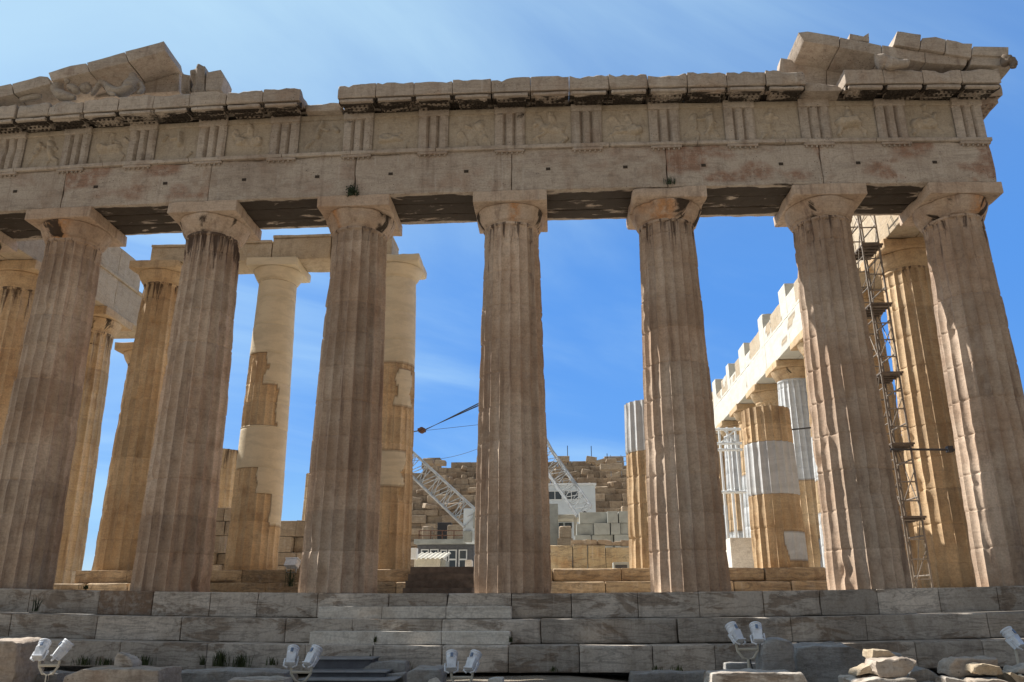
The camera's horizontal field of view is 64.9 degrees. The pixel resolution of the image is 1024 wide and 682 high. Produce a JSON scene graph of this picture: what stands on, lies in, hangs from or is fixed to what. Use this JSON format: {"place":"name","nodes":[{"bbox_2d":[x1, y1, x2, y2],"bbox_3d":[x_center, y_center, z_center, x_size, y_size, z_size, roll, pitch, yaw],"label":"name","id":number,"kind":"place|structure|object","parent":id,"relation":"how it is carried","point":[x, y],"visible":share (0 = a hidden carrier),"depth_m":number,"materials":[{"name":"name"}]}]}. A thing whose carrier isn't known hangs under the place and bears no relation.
{"place":"outdoors","nodes":[
{"label":"outdoors","id":0,"kind":"place"},
{"bbox_2d":[212,508,230,569],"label":"ruined wall","id":1,"kind":"structure","parent":0,"point":[223,517],"depth_m":32.34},
{"bbox_2d":[277,520,305,569],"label":"ruined wall","id":2,"kind":"structure","parent":0,"point":[291,539],"depth_m":32.19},
{"bbox_2d":[414,552,450,566],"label":"corrugated shed","id":3,"kind":"structure","parent":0,"point":[430,559],"depth_m":41.28,"materials":[{"name":"beige paint"}]},
{"bbox_2d":[71,568,826,583],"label":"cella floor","id":4,"kind":"structure","parent":0,"point":[73,577],"depth_m":24.45,"materials":[{"name":"stone"}]},
{"bbox_2d":[96,260,182,569],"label":"fluted column","id":5,"kind":"structure","parent":4,"relation":"on","point":[159,279],"depth_m":26.10,"materials":[{"name":"stone"}]},
{"bbox_2d":[150,234,398,273],"bbox_3d":[-8.257,-3.025,28.236,8.406,0.905,1.280,-1,-18,3],"label":"porch architrave","id":6,"kind":"object","parent":5,"relation":"on","point":[311,252],"visible":0.36,"depth_m":27.70,"materials":[{"name":"stone"}]},
{"bbox_2d":[224,256,310,569],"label":"fluted column","id":7,"kind":"structure","parent":4,"relation":"on","point":[253,538],"depth_m":25.86,"materials":[{"name":"beige stone"}]},
{"bbox_2d":[378,253,426,568],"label":"fluted column","id":8,"kind":"structure","parent":4,"relation":"on","point":[405,273],"depth_m":25.73,"materials":[{"name":"beige stone"}]},
{"bbox_2d":[414,530,474,566],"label":"site office","id":9,"kind":"structure","parent":4,"relation":"on","point":[460,551],"depth_m":52.91,"materials":[{"name":"concrete"}]},
{"bbox_2d":[437,522,452,538],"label":"tarpaulin stack","id":10,"kind":"object","parent":9,"relation":"on","point":[442,525],"visible":0.46,"depth_m":55.33,"materials":[{"name":"plastic"}]},
{"bbox_2d":[448,550,456,566],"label":"window","id":11,"kind":"structure","parent":9,"relation":"in","point":[452,558],"depth_m":52.88,"materials":[{"name":"white paint"}]},
{"bbox_2d":[412,403,592,565],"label":"lattice crane","id":12,"kind":"object","parent":4,"relation":"on","point":[468,524],"visible":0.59,"depth_m":47.90,"materials":[{"name":"paint"}]},
{"bbox_2d":[410,456,627,567],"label":"ruined cella wall","id":13,"kind":"structure","parent":4,"relation":"on","point":[612,498],"depth_m":69.94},
{"bbox_2d":[600,464,622,470],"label":"loose block","id":14,"kind":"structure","parent":13,"relation":"on","point":[610,467],"depth_m":67.13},
{"bbox_2d":[549,504,558,544],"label":"stone block","id":15,"kind":"structure","parent":4,"relation":"on","point":[554,533],"depth_m":48.36,"materials":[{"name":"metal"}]},
{"bbox_2d":[557,526,572,544],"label":"stone pile","id":16,"kind":"object","parent":4,"relation":"on","point":[565,537],"visible":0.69,"depth_m":47.13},
{"bbox_2d":[558,514,578,537],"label":"canopy frame","id":17,"kind":"object","parent":4,"relation":"on","point":[566,519],"visible":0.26,"depth_m":50.16,"materials":[{"name":"beige paint"}]},
{"bbox_2d":[548,483,595,539],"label":"site cabin","id":18,"kind":"object","parent":4,"relation":"on","point":[587,489],"visible":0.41,"depth_m":57.65,"materials":[{"name":"metal"}]},
{"bbox_2d":[550,544,629,568],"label":"slab wall","id":19,"kind":"structure","parent":4,"relation":"on","point":[598,556],"depth_m":30.32,"materials":[{"name":"yellow stone"}]},
{"bbox_2d":[624,399,649,567],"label":"fluted column","id":20,"kind":"structure","parent":4,"relation":"on","point":[635,452],"depth_m":24.67,"materials":[{"name":"stone"}]},
{"bbox_2d":[741,405,808,567],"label":"fluted column","id":21,"kind":"structure","parent":4,"relation":"on","point":[778,539],"depth_m":24.32,"materials":[{"name":"stone"}]},
{"bbox_2d":[447,525,462,538],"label":"stored block","id":22,"kind":"structure","parent":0,"point":[455,527],"depth_m":53.75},
{"bbox_2d":[0,0,1023,570],"label":"sky","id":23,"kind":"structure","parent":0,"point":[591,300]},
{"bbox_2d":[574,535,590,563],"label":"concrete block","id":24,"kind":"structure","parent":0,"point":[580,537],"depth_m":43.23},
{"bbox_2d":[576,524,593,534],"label":"concrete block","id":25,"kind":"structure","parent":24,"relation":"on","point":[584,529],"depth_m":43.52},
{"bbox_2d":[579,512,606,523],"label":"concrete block","id":26,"kind":"structure","parent":25,"relation":"on","point":[591,517],"depth_m":43.63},
{"bbox_2d":[593,523,609,534],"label":"concrete block","id":27,"kind":"structure","parent":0,"point":[601,528],"depth_m":43.13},
{"bbox_2d":[613,535,628,546],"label":"concrete block","id":28,"kind":"structure","parent":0,"point":[619,537],"depth_m":42.97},
{"bbox_2d":[610,523,619,535],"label":"concrete block","id":29,"kind":"structure","parent":28,"relation":"on","point":[614,528],"depth_m":43.09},
{"bbox_2d":[606,511,617,522],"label":"concrete block","id":30,"kind":"structure","parent":29,"relation":"on","point":[612,516],"depth_m":43.24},
{"bbox_2d":[298,672,989,681],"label":"ground","id":31,"kind":"structure","parent":0,"point":[528,677],"depth_m":16.59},
{"bbox_2d":[0,637,43,681],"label":"boulder","id":32,"kind":"object","parent":31,"relation":"on","point":[17,664],"visible":0.91,"depth_m":14.81,"materials":[{"name":"stone"}]},
{"bbox_2d":[30,638,73,681],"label":"floodlight stand","id":33,"kind":"object","parent":31,"relation":"on","point":[41,652],"visible":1,"depth_m":14.42,"materials":[{"name":"beige paint"}]},
{"bbox_2d":[34,670,74,681],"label":"grey stone","id":34,"kind":"object","parent":31,"relation":"on","point":[58,675],"visible":0.52,"depth_m":15.18,"materials":[{"name":"stone"}]},
{"bbox_2d":[63,665,181,681],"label":"stone slab","id":35,"kind":"object","parent":31,"relation":"on","point":[112,673],"depth_m":14.16,"materials":[{"name":"stone"}]},
{"bbox_2d":[114,652,141,666],"bbox_3d":[-6.967,5.798,14.638,0.369,0.293,0.362,-1,-18,3],"label":"stone","id":36,"kind":"object","parent":35,"relation":"on","point":[124,659],"visible":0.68,"depth_m":14.49,"materials":[{"name":"stone"}]},
{"bbox_2d":[181,667,297,681],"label":"grey stone","id":37,"kind":"object","parent":31,"relation":"on","point":[225,674],"visible":0.74,"depth_m":15.38,"materials":[{"name":"stone"}]},
{"bbox_2d":[228,675,292,681],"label":"grey stone","id":38,"kind":"object","parent":31,"relation":"on","point":[276,678],"visible":1,"depth_m":13.74,"materials":[{"name":"stone"}]},
{"bbox_2d":[283,644,322,681],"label":"floodlight stand","id":39,"kind":"object","parent":31,"relation":"on","point":[311,660],"visible":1,"depth_m":14.15,"materials":[{"name":"beige paint"}]},
{"bbox_2d":[298,656,401,681],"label":"board steps","id":40,"kind":"structure","parent":31,"relation":"on","point":[338,669],"depth_m":15.44,"materials":[{"name":"metal"}]},
{"bbox_2d":[363,660,409,672],"bbox_3d":[-2.532,6.554,16.111,0.947,0.316,0.512,-1,-18,3],"label":"grey stone","id":41,"kind":"object","parent":31,"relation":"on","point":[395,666],"visible":0.52,"depth_m":15.91,"materials":[{"name":"stone"}]},
{"bbox_2d":[407,665,446,681],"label":"grey stone","id":42,"kind":"object","parent":31,"relation":"on","point":[422,673],"visible":0.93,"depth_m":14.81,"materials":[{"name":"stone"}]},
{"bbox_2d":[444,649,481,681],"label":"floodlight stand","id":43,"kind":"object","parent":31,"relation":"on","point":[472,662],"visible":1,"depth_m":13.98,"materials":[{"name":"beige paint"}]},
{"bbox_2d":[44,614,1023,676],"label":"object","id":44,"kind":"object","parent":31,"relation":"on","point":[78,668],"depth_m":18.26,"materials":[{"name":"grey stone"}]},
{"bbox_2d":[0,586,1023,672],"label":"stepped platform","id":45,"kind":"structure","parent":44,"relation":"on","point":[248,623],"depth_m":17.84,"materials":[{"name":"stone"}]},
{"bbox_2d":[0,231,17,252],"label":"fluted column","id":46,"kind":"structure","parent":45,"relation":"on","point":[8,244],"depth_m":24.00,"materials":[{"name":"stone"}]},
{"bbox_2d":[0,68,1002,240],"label":"front entablature","id":47,"kind":"structure","parent":46,"relation":"on","point":[744,144],"depth_m":22.33,"materials":[{"name":"stone"}]},
{"bbox_2d":[19,94,41,102],"bbox_3d":[-13.906,-7.024,23.288,0.646,0.245,0.189,-1,-18,3],"label":"arm fragment","id":48,"kind":"object","parent":47,"relation":"on","point":[28,98],"visible":1,"depth_m":23.22,"materials":[{"name":"stone"}]},
{"bbox_2d":[49,78,76,101],"bbox_3d":[-12.912,-7.306,23.302,0.924,0.960,0.411,-1,-18,3],"label":"horse statue","id":49,"kind":"object","parent":47,"relation":"on","point":[58,91],"visible":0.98,"depth_m":23.09,"materials":[{"name":"stone"}]},
{"bbox_2d":[0,41,182,106],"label":"pediment corner","id":50,"kind":"object","parent":47,"relation":"on","point":[156,68],"visible":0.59,"depth_m":23.43,"materials":[{"name":"stone"}]},
{"bbox_2d":[90,72,144,97],"bbox_3d":[-11.379,-7.325,23.196,1.609,0.923,0.532,-1,-18,3],"label":"reclining statue","id":51,"kind":"object","parent":47,"relation":"on","point":[132,83],"visible":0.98,"depth_m":23.12,"materials":[{"name":"stone"}]},
{"bbox_2d":[181,74,192,94],"bbox_3d":[-9.546,-7.533,23.858,0.353,0.715,0.601,-1,-18,3],"label":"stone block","id":52,"kind":"object","parent":47,"relation":"on","point":[186,84],"visible":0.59,"depth_m":23.63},
{"bbox_2d":[190,64,207,91],"bbox_3d":[-9.167,-7.606,23.844,0.483,0.959,0.770,-1,-18,3],"label":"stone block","id":53,"kind":"object","parent":47,"relation":"on","point":[198,74],"visible":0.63,"depth_m":23.57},
{"bbox_2d":[205,70,231,93],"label":"stone slab","id":54,"kind":"structure","parent":47,"relation":"on","point":[217,81],"depth_m":23.56,"materials":[{"name":"stone"}]},
{"bbox_2d":[874,53,909,70],"bbox_3d":[10.171,-7.490,21.562,0.850,0.522,0.391,-7,-19,19],"label":"horse head carving","id":55,"kind":"object","parent":47,"relation":"on","point":[885,61],"visible":1,"depth_m":21.47,"materials":[{"name":"stone"}]},
{"bbox_2d":[777,31,1009,85],"bbox_3d":[10.535,-7.749,22.574,5.806,1.413,1.500,-1,-18,3],"label":"pediment corner","id":56,"kind":"object","parent":47,"relation":"on","point":[813,57],"visible":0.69,"depth_m":22.06,"materials":[{"name":"stone"}]},
{"bbox_2d":[1000,54,1017,68],"bbox_3d":[13.150,-7.371,21.331,0.388,0.508,0.292,-11,-21,30],"label":"lion head spout","id":57,"kind":"object","parent":47,"relation":"attached to","point":[1006,60],"visible":1,"depth_m":21.24,"materials":[{"name":"stone"}]},
{"bbox_2d":[0,206,126,589],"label":"fluted column","id":58,"kind":"structure","parent":45,"relation":"on","point":[38,442],"depth_m":21.24,"materials":[{"name":"stone"}]},
{"bbox_2d":[130,199,261,591],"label":"fluted column","id":59,"kind":"structure","parent":45,"relation":"on","point":[175,548],"depth_m":20.84,"materials":[{"name":"stone"}]},
{"bbox_2d":[309,631,375,643],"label":"half step block","id":60,"kind":"structure","parent":45,"relation":"attached to","point":[342,637],"depth_m":17.44,"materials":[{"name":"stone"}]},
{"bbox_2d":[318,607,381,618],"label":"half step block","id":61,"kind":"structure","parent":45,"relation":"attached to","point":[353,612],"depth_m":18.26,"materials":[{"name":"stone"}]},
{"bbox_2d":[298,194,401,592],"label":"fluted column","id":62,"kind":"structure","parent":45,"relation":"on","point":[341,540],"depth_m":20.58,"materials":[{"name":"stone"}]},
{"bbox_2d":[375,631,441,644],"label":"half step block","id":63,"kind":"structure","parent":45,"relation":"attached to","point":[413,637],"depth_m":17.36,"materials":[{"name":"stone"}]},
{"bbox_2d":[382,606,447,618],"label":"half step block","id":64,"kind":"structure","parent":45,"relation":"attached to","point":[426,612],"depth_m":18.18,"materials":[{"name":"stone"}]},
{"bbox_2d":[442,631,510,644],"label":"half step block","id":65,"kind":"structure","parent":45,"relation":"attached to","point":[475,637],"depth_m":17.29,"materials":[{"name":"stone"}]},
{"bbox_2d":[446,606,511,618],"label":"half step block","id":66,"kind":"structure","parent":45,"relation":"attached to","point":[478,612],"depth_m":18.11,"materials":[{"name":"stone"}]},
{"bbox_2d":[473,189,551,593],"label":"fluted column","id":67,"kind":"structure","parent":45,"relation":"on","point":[512,535],"depth_m":20.34,"materials":[{"name":"stone"}]},
{"bbox_2d":[626,185,730,591],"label":"fluted column","id":68,"kind":"structure","parent":45,"relation":"on","point":[687,537],"depth_m":20.12,"materials":[{"name":"stone"}]},
{"bbox_2d":[773,183,912,589],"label":"fluted column","id":69,"kind":"structure","parent":45,"relation":"on","point":[863,535],"depth_m":19.96,"materials":[{"name":"stone"}]},
{"bbox_2d":[899,182,1023,586],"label":"fluted column","id":70,"kind":"structure","parent":45,"relation":"on","point":[984,388],"depth_m":20.04,"materials":[{"name":"stone"}]},
{"bbox_2d":[629,670,704,681],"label":"grey stone","id":71,"kind":"object","parent":31,"relation":"on","point":[667,676],"visible":0.93,"depth_m":15.11,"materials":[{"name":"stone"}]},
{"bbox_2d":[723,662,755,669],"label":"grey stone","id":72,"kind":"object","parent":31,"relation":"on","point":[735,665],"visible":0.45,"depth_m":15.56,"materials":[{"name":"stone"}]},
{"bbox_2d":[725,621,765,668],"bbox_3d":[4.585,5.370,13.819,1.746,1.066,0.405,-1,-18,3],"label":"floodlight stand","id":73,"kind":"object","parent":31,"relation":"on","point":[735,635],"visible":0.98,"depth_m":13.87,"materials":[{"name":"beige paint"}]},
{"bbox_2d":[511,676,997,681],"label":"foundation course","id":74,"kind":"object","parent":31,"relation":"on","point":[963,678],"visible":0.02,"depth_m":16.19,"materials":[{"name":"grey stone"}]},
{"bbox_2d":[212,647,234,666],"bbox_3d":[-6.095,6.639,16.956,0.478,0.392,0.286,-1,-18,3],"label":"grass tuft","id":75,"kind":"object","parent":74,"relation":"on","point":[220,660],"visible":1,"depth_m":16.93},
{"bbox_2d":[230,653,253,666],"bbox_3d":[-5.721,6.690,16.936,0.561,0.304,0.246,-1,-18,3],"label":"grass tuft","id":76,"kind":"object","parent":74,"relation":"on","point":[241,661],"visible":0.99,"depth_m":16.91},
{"bbox_2d":[703,668,806,681],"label":"stone slab","id":77,"kind":"object","parent":31,"relation":"on","point":[745,675],"depth_m":11.92,"materials":[{"name":"stone"}]},
{"bbox_2d":[793,641,901,681],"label":"stone block","id":78,"kind":"object","parent":31,"relation":"on","point":[830,661],"depth_m":14.05,"materials":[{"name":"grey stone"}]},
{"bbox_2d":[838,674,916,681],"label":"rubble stone","id":79,"kind":"object","parent":31,"relation":"on","point":[860,678],"visible":0.78,"depth_m":11.87,"materials":[{"name":"stone"}]},
{"bbox_2d":[848,663,873,675],"bbox_3d":[5.342,4.991,12.273,0.347,0.193,0.500,-1,-18,3],"label":"rubble stone","id":80,"kind":"object","parent":79,"relation":"on","point":[861,669],"visible":0.82,"depth_m":12.11,"materials":[{"name":"stone"}]},
{"bbox_2d":[864,656,915,677],"bbox_3d":[5.673,4.874,12.064,0.652,0.293,0.490,-1,-18,3],"label":"rubble stone","id":81,"kind":"object","parent":79,"relation":"on","point":[891,667],"visible":0.97,"depth_m":11.87,"materials":[{"name":"stone"}]},
{"bbox_2d":[862,649,895,657],"bbox_3d":[5.687,4.841,12.467,0.398,0.158,0.434,-1,-18,3],"label":"rubble stone","id":82,"kind":"object","parent":81,"relation":"on","point":[872,653],"visible":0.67,"depth_m":12.28,"materials":[{"name":"stone"}]},
{"bbox_2d":[906,666,937,681],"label":"rubble stone","id":83,"kind":"object","parent":31,"relation":"on","point":[919,674],"visible":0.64,"depth_m":12.27,"materials":[{"name":"grey stone"}]},
{"bbox_2d":[934,675,966,681],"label":"rubble stone","id":84,"kind":"object","parent":31,"relation":"on","point":[941,678],"visible":1,"depth_m":11.90,"materials":[{"name":"stone"}]},
{"bbox_2d":[958,677,1006,681],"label":"rubble stone","id":85,"kind":"object","parent":31,"relation":"on","point":[968,679],"visible":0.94,"depth_m":11.67,"materials":[{"name":"stone"}]},
{"bbox_2d":[937,655,997,677],"bbox_3d":[6.981,5.005,12.399,0.793,0.302,0.551,-1,-18,3],"label":"rubble stone","id":86,"kind":"object","parent":85,"relation":"on","point":[951,666],"visible":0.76,"depth_m":12.18,"materials":[{"name":"stone"}]},
{"bbox_2d":[965,662,1002,675],"bbox_3d":[6.977,4.860,11.934,0.437,0.177,0.349,-1,-18,3],"label":"rubble stone","id":87,"kind":"object","parent":85,"relation":"on","point":[982,668],"visible":1,"depth_m":11.81,"materials":[{"name":"stone"}]},
{"bbox_2d":[995,670,1023,681],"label":"rubble stone","id":88,"kind":"object","parent":31,"relation":"on","point":[1009,676],"visible":0.73,"depth_m":11.95,"materials":[{"name":"stone"}]},
{"bbox_2d":[1000,626,1023,674],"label":"floodlight stand","id":89,"kind":"object","parent":31,"relation":"on","point":[1014,641],"visible":0.99,"depth_m":13.65,"materials":[{"name":"beige paint"}]},
{"bbox_2d":[1003,662,1023,673],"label":"rubble stone","id":90,"kind":"object","parent":31,"relation":"on","point":[1018,668],"visible":0.91,"depth_m":12.44,"materials":[{"name":"stone"}]},
{"bbox_2d":[755,637,795,671],"bbox_3d":[4.505,5.483,13.848,0.619,0.745,0.522,-1,-18,3],"label":"upright stone","id":91,"kind":"object","parent":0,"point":[775,653],"visible":0.59,"depth_m":13.66,"materials":[{"name":"grey stone"}]},
{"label":"temple floor","id":92,"kind":"structure","parent":0,"visible":0},
{"bbox_2d":[0,259,41,444],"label":"fluted column","id":93,"kind":"structure","parent":92,"relation":"on","point":[18,280],"depth_m":25.99,"materials":[{"name":"stone"}]},
{"bbox_2d":[53,306,132,589],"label":"fluted column","id":94,"kind":"structure","parent":92,"relation":"on","point":[108,325],"depth_m":29.32,"materials":[{"name":"stone"}]},
{"bbox_2d":[0,240,141,338],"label":"flank entablature","id":95,"kind":"structure","parent":94,"relation":"on","point":[119,292],"depth_m":31.04,"materials":[{"name":"stone"}]},
{"bbox_2d":[91,342,133,569],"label":"fluted column","id":96,"kind":"structure","parent":92,"relation":"on","point":[125,349],"depth_m":33.63,"materials":[{"name":"stone"}]},
{"bbox_2d":[215,448,237,553],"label":"fluted column","id":97,"kind":"structure","parent":92,"relation":"on","point":[228,470],"depth_m":41.59,"materials":[{"name":"stone"}]},
{"bbox_2d":[403,567,473,593],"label":"timber stairs","id":98,"kind":"structure","parent":92,"relation":"on","point":[446,580],"depth_m":22.51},
{"bbox_2d":[54,567,827,593],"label":"porch platform","id":99,"kind":"structure","parent":92,"relation":"on","point":[611,580],"depth_m":23.32,"materials":[{"name":"stone"}]},
{"bbox_2d":[284,557,300,572],"bbox_3d":[-6.452,6.587,23.684,0.440,0.438,0.319,-7,-19,19],"label":"porch floodlight","id":100,"kind":"object","parent":99,"relation":"on","point":[292,562],"visible":0.9,"depth_m":23.61,"materials":[{"name":"metal"}]},
{"bbox_2d":[726,538,753,567],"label":"marble block","id":101,"kind":"structure","parent":99,"relation":"on","point":[739,553],"depth_m":26.25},
{"bbox_2d":[716,435,729,538],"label":"fluted column","id":102,"kind":"structure","parent":92,"relation":"on","point":[723,457],"depth_m":52.74,"materials":[{"name":"stone"}]},
{"bbox_2d":[716,420,744,537],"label":"fluted column","id":103,"kind":"structure","parent":92,"relation":"on","point":[728,423],"depth_m":48.56,"materials":[{"name":"stone"}]},
{"bbox_2d":[715,427,746,538],"bbox_3d":[10.829,8.112,40.070,1.355,7.482,1.730,-1,-18,3],"label":"steel frame","id":104,"kind":"object","parent":92,"relation":"on","point":[732,492],"visible":0.68,"depth_m":39.85,"materials":[{"name":"white paint"}]},
{"bbox_2d":[729,403,755,537],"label":"fluted column","id":105,"kind":"structure","parent":92,"relation":"on","point":[736,410],"depth_m":44.96,"materials":[{"name":"stone"}]},
{"bbox_2d":[746,383,778,405],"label":"fluted column","id":106,"kind":"structure","parent":92,"relation":"on","point":[762,394],"depth_m":41.04,"materials":[{"name":"stone"}]},
{"bbox_2d":[765,359,822,566],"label":"fluted column","id":107,"kind":"structure","parent":92,"relation":"on","point":[788,376],"depth_m":36.07,"materials":[{"name":"stone"}]},
{"bbox_2d":[790,329,824,566],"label":"fluted column","id":108,"kind":"structure","parent":92,"relation":"on","point":[796,343],"depth_m":32.62,"materials":[{"name":"stone"}]},
{"bbox_2d":[862,290,920,587],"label":"fluted column","id":109,"kind":"structure","parent":92,"relation":"on","point":[897,435],"depth_m":27.63,"materials":[{"name":"stone"}]},
{"bbox_2d":[851,215,954,587],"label":"scaffold tower","id":110,"kind":"structure","parent":92,"relation":"on","point":[865,252],"depth_m":22.58,"materials":[{"name":"metal"}]},
{"bbox_2d":[860,237,976,587],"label":"fluted column","id":111,"kind":"structure","parent":92,"relation":"on","point":[907,277],"depth_m":23.42,"materials":[{"name":"stone"}]},
{"bbox_2d":[712,215,923,434],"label":"flank entablature","id":112,"kind":"structure","parent":111,"relation":"on","point":[780,328],"depth_m":37.66,"materials":[{"name":"stone"}]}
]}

